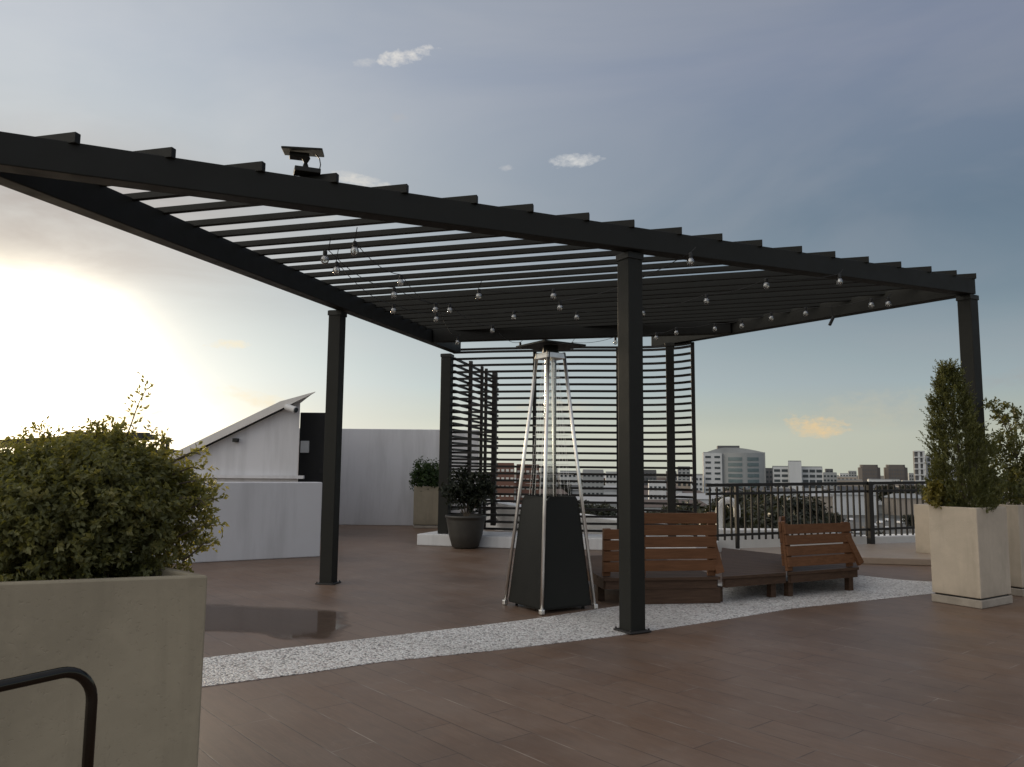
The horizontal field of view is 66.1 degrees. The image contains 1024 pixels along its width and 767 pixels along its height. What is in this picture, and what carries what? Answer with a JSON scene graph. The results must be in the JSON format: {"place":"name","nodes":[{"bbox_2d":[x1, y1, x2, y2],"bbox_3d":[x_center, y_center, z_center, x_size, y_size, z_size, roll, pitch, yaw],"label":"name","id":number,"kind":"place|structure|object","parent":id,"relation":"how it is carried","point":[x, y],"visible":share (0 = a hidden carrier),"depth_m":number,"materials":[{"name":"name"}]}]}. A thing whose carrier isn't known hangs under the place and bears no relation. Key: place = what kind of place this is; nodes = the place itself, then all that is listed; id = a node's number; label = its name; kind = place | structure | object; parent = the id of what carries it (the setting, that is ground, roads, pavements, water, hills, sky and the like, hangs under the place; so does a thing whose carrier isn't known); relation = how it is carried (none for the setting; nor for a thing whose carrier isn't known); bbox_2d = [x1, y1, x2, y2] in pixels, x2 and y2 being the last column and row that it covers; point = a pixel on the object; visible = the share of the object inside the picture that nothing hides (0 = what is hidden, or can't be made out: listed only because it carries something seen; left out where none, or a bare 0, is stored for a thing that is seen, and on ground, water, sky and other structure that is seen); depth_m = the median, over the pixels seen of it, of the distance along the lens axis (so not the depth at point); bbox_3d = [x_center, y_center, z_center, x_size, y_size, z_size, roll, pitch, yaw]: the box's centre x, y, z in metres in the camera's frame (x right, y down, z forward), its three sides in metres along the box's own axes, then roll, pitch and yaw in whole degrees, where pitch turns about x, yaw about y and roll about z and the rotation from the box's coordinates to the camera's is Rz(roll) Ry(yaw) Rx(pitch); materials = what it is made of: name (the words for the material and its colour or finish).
{"place":"outdoors","nodes":[
{"label":"outdoors","id":0,"kind":"place"},
{"bbox_2d":[154,482,321,563],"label":"wall","id":1,"kind":"structure","parent":0,"point":[271,520],"depth_m":9.94,"materials":[{"name":"white paint"}]},
{"bbox_2d":[297,428,478,525],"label":"wall","id":2,"kind":"structure","parent":0,"point":[377,465],"depth_m":16.20,"materials":[{"name":"white paint"}]},
{"bbox_2d":[0,0,1023,475],"label":"sky","id":3,"kind":"structure","parent":0,"point":[882,131],"materials":[{"name":"blue"}]},
{"bbox_2d":[576,496,616,507],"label":"house","id":4,"kind":"structure","parent":0,"point":[612,499],"depth_m":352.26,"materials":[{"name":"concrete"}]},
{"bbox_2d":[170,525,1023,766],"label":"terrace floor","id":5,"kind":"structure","parent":0,"point":[918,681],"depth_m":4.25,"materials":[{"name":"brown wood"}]},
{"bbox_2d":[0,666,97,766],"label":"tube handrail","id":6,"kind":"object","parent":5,"relation":"on","point":[84,679],"visible":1,"depth_m":1.93,"materials":[{"name":"black metal"}]},
{"bbox_2d":[0,432,155,449],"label":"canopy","id":7,"kind":"object","parent":5,"relation":"on","point":[140,435],"visible":0.14,"depth_m":13.77,"materials":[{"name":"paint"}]},
{"bbox_2d":[0,563,206,766],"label":"box planter","id":8,"kind":"object","parent":5,"relation":"on","point":[133,647],"visible":0.73,"depth_m":2.43,"materials":[{"name":"beige concrete"}]},
{"bbox_2d":[0,372,229,581],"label":"round bush","id":9,"kind":"object","parent":8,"relation":"in","point":[114,502],"visible":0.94,"depth_m":2.63,"materials":[{"name":"green plant"}]},
{"bbox_2d":[152,437,177,453],"bbox_3d":[-6.153,1.774,13.782,0.558,1.663,0.070,1,-6,0],"label":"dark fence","id":10,"kind":"object","parent":5,"relation":"on","point":[166,445],"visible":0.12,"depth_m":13.82,"materials":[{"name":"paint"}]},
{"bbox_2d":[168,392,314,481],"bbox_3d":[-4.693,1.483,14.148,3.155,2.348,3.740,1,-6,0],"label":"stair hut","id":11,"kind":"object","parent":5,"relation":"on","point":[262,445],"visible":0.46,"depth_m":12.44,"materials":[{"name":"white paint"}]},
{"bbox_2d":[284,404,297,412],"bbox_3d":[-3.507,0.394,12.390,0.335,0.152,0.147,-5,-8,40],"label":"security camera","id":12,"kind":"object","parent":11,"relation":"attached to","point":[290,408],"visible":1,"depth_m":12.31,"materials":[{"name":"plastic"}]},
{"bbox_2d":[205,606,340,637],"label":"puddle","id":13,"kind":"object","parent":5,"relation":"on","point":[285,623],"visible":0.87,"depth_m":5.92,"materials":[{"name":"liquid"}]},
{"bbox_2d":[298,412,324,536],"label":"cladding panel","id":14,"kind":"structure","parent":5,"relation":"on","point":[311,447],"depth_m":13.36,"materials":[{"name":"metal"}]},
{"bbox_2d":[413,486,438,527],"bbox_3d":[-1.646,2.452,15.674,0.583,0.810,0.512,1,-6,0],"label":"box planter","id":15,"kind":"object","parent":5,"relation":"on","point":[425,511],"visible":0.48,"depth_m":15.43,"materials":[{"name":"beige concrete"}]},
{"bbox_2d":[409,456,438,490],"bbox_3d":[-1.637,1.858,15.674,0.849,0.843,0.673,1,-6,0],"label":"clipped shrub","id":16,"kind":"object","parent":15,"relation":"in","point":[426,474],"visible":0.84,"depth_m":15.56,"materials":[{"name":"green plant"}]},
{"bbox_2d":[445,514,485,548],"bbox_3d":[-0.686,2.185,11.610,0.610,0.473,0.610,1,-6,0],"label":"clay pot","id":17,"kind":"object","parent":5,"relation":"on","point":[465,532],"visible":1,"depth_m":11.40,"materials":[{"name":"ceramic"}]},
{"bbox_2d":[438,463,495,515],"bbox_3d":[-0.657,1.601,11.696,0.884,0.828,0.521,1,-6,0],"label":"pot plant","id":18,"kind":"object","parent":17,"relation":"on","point":[468,493],"visible":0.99,"depth_m":11.61,"materials":[{"name":"green plant"}]},
{"bbox_2d":[0,131,984,634],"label":"pergola","id":19,"kind":"object","parent":5,"relation":"on","point":[68,171],"visible":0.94,"depth_m":6.62,"materials":[{"name":"paint"}]},
{"bbox_2d":[281,146,323,176],"bbox_3d":[-1.245,-1.325,4.686,0.238,0.167,0.190,2,-6,-12],"label":"solar lamp","id":20,"kind":"object","parent":19,"relation":"attached to","point":[304,154],"visible":0.95,"depth_m":4.66,"materials":[{"name":"paint"}]},
{"bbox_2d":[350,227,459,344],"bbox_3d":[-0.826,-0.768,7.781,0.196,0.339,5.123,0,-6,4],"label":"string light","id":21,"kind":"object","parent":19,"relation":"hanging from","point":[355,245],"visible":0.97,"depth_m":6.43,"materials":[{"name":"black rubber"}]},
{"bbox_2d":[321,237,522,348],"bbox_3d":[-0.587,-0.738,8.224,0.225,0.392,5.731,-1,-7,16],"label":"string light","id":22,"kind":"object","parent":19,"relation":"hanging from","point":[393,288],"visible":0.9,"depth_m":6.93,"materials":[{"name":"black rubber"}]},
{"bbox_2d":[476,247,695,310],"bbox_3d":[0.465,-0.880,6.678,1.067,0.169,2.156,3,-7,-25],"label":"string light","id":23,"kind":"object","parent":19,"relation":"hanging from","point":[690,255],"visible":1,"depth_m":7.13,"materials":[{"name":"black rubber"}]},
{"bbox_2d":[333,249,842,321],"bbox_3d":[0.508,-0.796,7.484,4.355,0.332,2.408,2,-6,-14],"label":"string light","id":24,"kind":"object","parent":19,"relation":"hanging from","point":[576,312],"visible":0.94,"depth_m":7.66,"materials":[{"name":"black rubber"}]},
{"bbox_2d":[571,294,890,344],"bbox_3d":[2.427,-0.701,9.675,4.338,0.234,0.603,-5,-9,43],"label":"string light","id":25,"kind":"object","parent":19,"relation":"hanging from","point":[805,311],"visible":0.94,"depth_m":8.91,"materials":[{"name":"black rubber"}]},
{"bbox_2d":[502,340,597,614],"bbox_3d":[0.328,0.758,6.778,0.583,2.275,0.583,5,-7,-33],"label":"patio heater","id":26,"kind":"object","parent":5,"relation":"on","point":[549,571],"visible":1,"depth_m":6.59,"materials":[{"name":"black metal"}]},
{"bbox_2d":[417,531,718,550],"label":"white kerb","id":27,"kind":"structure","parent":5,"relation":"on","point":[489,539],"depth_m":11.67,"materials":[{"name":"paint"}]},
{"bbox_2d":[451,357,498,526],"bbox_3d":[-0.571,1.112,13.851,0.112,2.860,2.877,-1,-6,13],"label":"slatted screen","id":28,"kind":"object","parent":27,"relation":"on","point":[492,442],"visible":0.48,"depth_m":13.95,"materials":[{"name":"paint"}]},
{"bbox_2d":[451,342,696,535],"bbox_3d":[0.897,0.868,11.987,3.716,2.887,0.322,-1,-6,14],"label":"slatted screen","id":29,"kind":"object","parent":27,"relation":"on","point":[600,349],"visible":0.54,"depth_m":11.98,"materials":[{"name":"paint"}]},
{"bbox_2d":[202,576,934,686],"bbox_3d":[0.565,1.867,6.442,9.955,0.004,1.765,4,-7,-32],"label":"pebble strip","id":30,"kind":"object","parent":5,"relation":"on","point":[742,601],"visible":0.75,"depth_m":5.59,"materials":[{"name":"white gravel"}]},
{"bbox_2d":[718,548,785,601],"bbox_3d":[2.485,1.955,8.139,0.689,0.233,2.768,-1,-7,16],"label":"timber daybed","id":31,"kind":"object","parent":30,"relation":"on","point":[745,568],"visible":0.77,"depth_m":7.41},
{"bbox_2d":[778,516,863,595],"bbox_3d":[3.209,1.738,8.208,0.782,0.693,2.243,-2,-7,19],"label":"timber daybed","id":32,"kind":"object","parent":30,"relation":"on","point":[805,563],"visible":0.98,"depth_m":7.52,"materials":[{"name":"brown wood"}]},
{"bbox_2d":[585,512,723,603],"bbox_3d":[1.185,1.619,7.759,1.098,0.793,1.913,2,-6,-9],"label":"timber daybed","id":33,"kind":"object","parent":5,"relation":"on","point":[678,581],"visible":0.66,"depth_m":6.87,"materials":[{"name":"brown wood"}]},
{"bbox_2d":[486,499,915,551],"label":"parapet wall","id":34,"kind":"structure","parent":5,"relation":"on","point":[756,542],"depth_m":12.35,"materials":[{"name":"white paint"}]},
{"bbox_2d":[740,542,930,565],"bbox_3d":[6.203,2.434,11.483,6.348,0.084,4.145,1,-6,0],"label":"raised ledge","id":35,"kind":"object","parent":5,"relation":"on","point":[895,553],"visible":0.33,"depth_m":10.53,"materials":[{"name":"concrete"}]},
{"bbox_2d":[718,497,740,527],"bbox_3d":[3.268,2.065,11.899,0.378,0.693,0.104,1,-6,0],"label":"vent pipe","id":36,"kind":"object","parent":35,"relation":"on","point":[720,507],"visible":0.45,"depth_m":11.88,"materials":[{"name":"white metal"}]},
{"bbox_2d":[705,480,1020,548],"bbox_3d":[6.141,1.984,12.283,7.398,0.994,0.085,3,-7,-21],"label":"black railing","id":37,"kind":"object","parent":35,"relation":"on","point":[869,528],"visible":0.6,"depth_m":11.68,"materials":[{"name":"metal"}]},
{"bbox_2d":[914,504,930,553],"bbox_3d":[5.856,2.022,10.743,0.648,0.732,0.430,5,-8,-35],"label":"box planter","id":38,"kind":"object","parent":35,"relation":"on","point":[922,531],"visible":0.16,"depth_m":10.67,"materials":[{"name":"beige concrete"}]},
{"bbox_2d":[928,506,1012,608],"bbox_3d":[4.159,1.548,7.152,0.620,0.858,0.450,5,-8,-35],"label":"box planter","id":39,"kind":"object","parent":5,"relation":"on","point":[969,551],"visible":0.9,"depth_m":6.97,"materials":[{"name":"beige concrete"}]},
{"bbox_2d":[921,476,962,508],"bbox_3d":[3.932,1.013,7.207,0.385,0.364,0.268,1,-6,0],"label":"yellow shrub","id":40,"kind":"object","parent":39,"relation":"on","point":[936,492],"visible":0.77,"depth_m":7.16,"materials":[{"name":"green plant"}]},
{"bbox_2d":[916,358,1008,513],"bbox_3d":[4.156,0.469,7.245,0.776,1.430,0.795,1,-6,0],"label":"cone conifer","id":41,"kind":"object","parent":39,"relation":"on","point":[982,493],"visible":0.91,"depth_m":7.14,"materials":[{"name":"green plant"}]},
{"bbox_2d":[999,502,1023,596],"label":"box planter","id":42,"kind":"object","parent":5,"relation":"on","point":[1015,520],"visible":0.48,"depth_m":7.54,"materials":[{"name":"beige concrete"}]},
{"bbox_2d":[982,396,1023,504],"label":"ball shrub","id":43,"kind":"object","parent":42,"relation":"in","point":[1014,472],"visible":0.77,"depth_m":7.92,"materials":[{"name":"green plant"}]},
{"bbox_2d":[644,499,706,511],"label":"house","id":44,"kind":"structure","parent":0,"point":[649,506],"depth_m":281.84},
{"bbox_2d":[514,472,902,518],"bbox_3d":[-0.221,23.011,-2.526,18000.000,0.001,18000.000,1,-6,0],"label":"city ground","id":45,"kind":"structure","parent":0,"point":[875,516],"depth_m":435.61,"materials":[{"name":"grey"}]},
{"bbox_2d":[496,463,513,502],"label":"city block","id":46,"kind":"structure","parent":45,"relation":"on","point":[504,490],"depth_m":303.84,"materials":[{"name":"red brick"}]},
{"bbox_2d":[516,464,538,503],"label":"city block","id":47,"kind":"structure","parent":45,"relation":"on","point":[527,470],"depth_m":309.27,"materials":[{"name":"red brick"}]},
{"bbox_2d":[540,468,557,486],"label":"city block","id":48,"kind":"structure","parent":45,"relation":"on","point":[549,470],"depth_m":417.08,"materials":[{"name":"white concrete"}]},
{"bbox_2d":[539,489,567,496],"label":"house","id":49,"kind":"structure","parent":45,"relation":"on","point":[558,491],"depth_m":353.76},
{"bbox_2d":[558,482,572,493],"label":"city tree","id":50,"kind":"object","parent":45,"relation":"on","point":[563,484],"visible":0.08,"depth_m":432.27,"materials":[{"name":"green plant"}]},
{"bbox_2d":[559,470,580,484],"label":"city block","id":51,"kind":"structure","parent":45,"relation":"on","point":[567,477],"depth_m":451.89,"materials":[{"name":"white concrete"}]},
{"bbox_2d":[582,469,603,493],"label":"city block","id":52,"kind":"structure","parent":45,"relation":"on","point":[589,484],"depth_m":399.50,"materials":[{"name":"grey concrete"}]},
{"bbox_2d":[570,486,616,494],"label":"house","id":53,"kind":"structure","parent":45,"relation":"on","point":[575,491],"depth_m":438.20,"materials":[{"name":"concrete"}]},
{"bbox_2d":[578,499,616,515],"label":"city tree","id":54,"kind":"object","parent":45,"relation":"on","point":[606,506],"visible":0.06,"depth_m":171.35,"materials":[{"name":"green plant"}]},
{"bbox_2d":[587,511,616,515],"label":"city tree","id":55,"kind":"object","parent":45,"relation":"on","point":[613,513],"visible":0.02,"depth_m":166.91,"materials":[{"name":"green plant"}]},
{"bbox_2d":[605,471,616,485],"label":"city block","id":56,"kind":"structure","parent":45,"relation":"on","point":[610,478],"depth_m":469.18,"materials":[{"name":"white concrete"}]},
{"bbox_2d":[644,470,656,484],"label":"city block","id":57,"kind":"structure","parent":45,"relation":"on","point":[646,478],"depth_m":521.37,"materials":[{"name":"grey concrete"}]},
{"bbox_2d":[648,480,665,499],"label":"city block","id":58,"kind":"structure","parent":45,"relation":"on","point":[656,485],"depth_m":294.97,"materials":[{"name":"white concrete"}]},
{"bbox_2d":[657,499,707,512],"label":"city tree","id":59,"kind":"object","parent":45,"relation":"on","point":[677,508],"visible":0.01,"depth_m":153.69,"materials":[{"name":"green plant"}]},
{"bbox_2d":[677,466,689,479],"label":"city block","id":60,"kind":"structure","parent":45,"relation":"on","point":[683,471],"depth_m":730.46,"materials":[{"name":"white concrete"}]},
{"bbox_2d":[676,480,690,488],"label":"city block","id":61,"kind":"structure","parent":45,"relation":"on","point":[684,486],"depth_m":520.58,"materials":[{"name":"grey concrete"}]},
{"bbox_2d":[659,505,715,512],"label":"city tree","id":62,"kind":"object","parent":45,"relation":"on","point":[683,508],"depth_m":136.54,"materials":[{"name":"green plant"}]},
{"bbox_2d":[690,474,702,491],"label":"city block","id":63,"kind":"structure","parent":45,"relation":"on","point":[699,482],"depth_m":503.43,"materials":[{"name":"white concrete"}]},
{"bbox_2d":[676,493,721,510],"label":"house","id":64,"kind":"structure","parent":45,"relation":"on","point":[703,497],"depth_m":350.94,"materials":[{"name":"concrete"}]},
{"bbox_2d":[665,499,741,514],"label":"city tree","id":65,"kind":"object","parent":45,"relation":"on","point":[698,506],"visible":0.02,"depth_m":142.16,"materials":[{"name":"green plant"}]},
{"bbox_2d":[676,505,769,527],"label":"city tree","id":66,"kind":"object","parent":45,"relation":"on","point":[755,521],"visible":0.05,"depth_m":108.85,"materials":[{"name":"green plant"}]},
{"bbox_2d":[707,495,740,507],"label":"city tree","id":67,"kind":"object","parent":45,"relation":"on","point":[714,503],"visible":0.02,"depth_m":179.80,"materials":[{"name":"green plant"}]},
{"bbox_2d":[714,486,775,501],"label":"city tree","id":68,"kind":"object","parent":45,"relation":"on","point":[748,496],"visible":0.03,"depth_m":177.78,"materials":[{"name":"green plant"}]},
{"bbox_2d":[725,495,766,508],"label":"city tree","id":69,"kind":"object","parent":45,"relation":"on","point":[742,503],"visible":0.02,"depth_m":164.05,"materials":[{"name":"green plant"}]},
{"bbox_2d":[727,503,767,520],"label":"city tree","id":70,"kind":"object","parent":45,"relation":"on","point":[748,509],"visible":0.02,"depth_m":137.28,"materials":[{"name":"green plant"}]},
{"bbox_2d":[766,468,772,487],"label":"slab block","id":71,"kind":"structure","parent":45,"relation":"on","point":[768,475],"depth_m":556.32,"materials":[{"name":"grey concrete"}]},
{"bbox_2d":[739,488,801,499],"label":"house","id":72,"kind":"structure","parent":45,"relation":"on","point":[775,489],"depth_m":442.41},
{"bbox_2d":[748,494,793,513],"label":"city tree","id":73,"kind":"object","parent":45,"relation":"on","point":[774,502],"visible":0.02,"depth_m":156.90,"materials":[{"name":"green plant"}]},
{"bbox_2d":[739,505,813,528],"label":"city tree","id":74,"kind":"object","parent":45,"relation":"on","point":[775,519],"visible":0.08,"depth_m":122.39,"materials":[{"name":"green plant"}]},
{"bbox_2d":[772,466,788,487],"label":"apartment block","id":75,"kind":"structure","parent":45,"relation":"on","point":[780,474],"depth_m":495.60,"materials":[{"name":"white concrete"}]},
{"bbox_2d":[788,461,801,490],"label":"apartment block","id":76,"kind":"structure","parent":45,"relation":"on","point":[795,471],"depth_m":487.07,"materials":[{"name":"white concrete"}]},
{"bbox_2d":[766,496,832,522],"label":"city tree","id":77,"kind":"object","parent":45,"relation":"on","point":[794,504],"visible":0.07,"depth_m":172.54,"materials":[{"name":"green plant"}]},
{"bbox_2d":[773,494,828,522],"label":"city tree","id":78,"kind":"object","parent":45,"relation":"on","point":[788,496],"visible":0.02,"depth_m":179.35,"materials":[{"name":"green plant"}]},
{"bbox_2d":[782,511,827,523],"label":"city tree","id":79,"kind":"object","parent":45,"relation":"on","point":[819,520],"visible":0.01,"depth_m":150.43,"materials":[{"name":"green plant"}]},
{"bbox_2d":[801,466,822,490],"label":"apartment block","id":80,"kind":"structure","parent":45,"relation":"on","point":[812,473],"depth_m":491.98,"materials":[{"name":"white concrete"}]},
{"bbox_2d":[823,472,836,488],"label":"office block","id":81,"kind":"structure","parent":45,"relation":"on","point":[829,476],"depth_m":590.98,"materials":[{"name":"white concrete"}]},
{"bbox_2d":[826,486,863,490],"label":"house","id":82,"kind":"structure","parent":45,"relation":"on","point":[850,488],"depth_m":591.15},
{"bbox_2d":[837,476,856,478],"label":"city block","id":83,"kind":"structure","parent":45,"relation":"on","point":[846,477],"depth_m":799.79,"materials":[{"name":"grey concrete"}]},
{"bbox_2d":[837,479,862,486],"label":"city block","id":84,"kind":"structure","parent":45,"relation":"on","point":[847,480],"depth_m":608.54,"materials":[{"name":"grey concrete"}]},
{"bbox_2d":[830,490,876,514],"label":"house","id":85,"kind":"structure","parent":45,"relation":"on","point":[851,504],"depth_m":439.07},
{"bbox_2d":[867,479,899,481],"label":"city block","id":86,"kind":"structure","parent":45,"relation":"on","point":[879,480],"depth_m":678.39,"materials":[{"name":"white concrete"}]},
{"bbox_2d":[874,485,895,500],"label":"city tree","id":87,"kind":"object","parent":45,"relation":"on","point":[885,493],"visible":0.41,"depth_m":542.95,"materials":[{"name":"green plant"}]},
{"bbox_2d":[884,493,926,515],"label":"house","id":88,"kind":"structure","parent":45,"relation":"on","point":[897,503],"depth_m":437.81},
{"bbox_2d":[901,484,919,488],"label":"city tree","id":89,"kind":"object","parent":45,"relation":"on","point":[908,486],"visible":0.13,"depth_m":519.88,"materials":[{"name":"grey plant"}]},
{"bbox_2d":[908,473,913,479],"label":"city block","id":90,"kind":"structure","parent":45,"relation":"on","point":[910,476],"depth_m":765.20,"materials":[{"name":"white concrete"}]},
{"bbox_2d":[913,451,925,487],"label":"half built tower","id":91,"kind":"structure","parent":45,"relation":"on","point":[918,462],"depth_m":522.24,"materials":[{"name":"white concrete"}]},
{"bbox_2d":[702,446,765,492],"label":"office tower","id":92,"kind":"structure","parent":0,"point":[729,464],"depth_m":503.16,"materials":[{"name":"white concrete"}]},
{"bbox_2d":[728,457,741,460],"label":"window","id":93,"kind":"structure","parent":92,"relation":"in","point":[729,458],"depth_m":500.89,"materials":[{"name":"glass"}]},
{"bbox_2d":[728,463,741,465],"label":"window","id":94,"kind":"structure","parent":92,"relation":"in","point":[729,464],"depth_m":500.59,"materials":[{"name":"glass"}]},
{"bbox_2d":[728,468,741,471],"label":"window","id":95,"kind":"structure","parent":92,"relation":"in","point":[729,469],"depth_m":500.22,"materials":[{"name":"glass"}]},
{"bbox_2d":[728,474,741,476],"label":"window","id":96,"kind":"structure","parent":92,"relation":"in","point":[729,475],"depth_m":499.85,"materials":[{"name":"glass"}]},
{"bbox_2d":[728,479,741,482],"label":"window","id":97,"kind":"structure","parent":92,"relation":"in","point":[729,480],"depth_m":499.55,"materials":[{"name":"glass"}]},
{"bbox_2d":[747,457,758,460],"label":"window","id":98,"kind":"structure","parent":92,"relation":"in","point":[748,458],"depth_m":498.57,"materials":[{"name":"glass"}]},
{"bbox_2d":[747,468,758,471],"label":"window","id":99,"kind":"structure","parent":92,"relation":"in","point":[748,469],"depth_m":497.78,"materials":[{"name":"glass"}]},
{"bbox_2d":[802,493,832,512],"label":"house","id":100,"kind":"structure","parent":0,"point":[825,498],"depth_m":440.43,"materials":[{"name":"concrete"}]},
{"bbox_2d":[848,471,856,475],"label":"city block","id":101,"kind":"structure","parent":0,"point":[852,473],"depth_m":1043.57,"materials":[{"name":"white concrete"}]},
{"bbox_2d":[858,465,880,481],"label":"brown tower","id":102,"kind":"structure","parent":0,"point":[866,473],"depth_m":731.24,"materials":[{"name":"concrete"}]},
{"bbox_2d":[840,518,914,534],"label":"car park","id":103,"kind":"structure","parent":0,"point":[880,525],"depth_m":350.98,"materials":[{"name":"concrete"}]},
{"bbox_2d":[826,513,845,532],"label":"city tree","id":104,"kind":"object","parent":103,"relation":"on","point":[833,518],"visible":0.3,"depth_m":274.68,"materials":[{"name":"green plant"}]},
{"bbox_2d":[902,514,914,531],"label":"city tree","id":105,"kind":"object","parent":103,"relation":"on","point":[909,520],"visible":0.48,"depth_m":315.14,"materials":[{"name":"green plant"}]},
{"bbox_2d":[883,465,907,480],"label":"brown tower","id":106,"kind":"structure","parent":0,"point":[900,472],"depth_m":731.11,"materials":[{"name":"brown concrete"}]},
{"bbox_2d":[925,455,935,479],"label":"half built tower","id":107,"kind":"structure","parent":0,"point":[927,462],"depth_m":527.56,"materials":[{"name":"grey concrete"}]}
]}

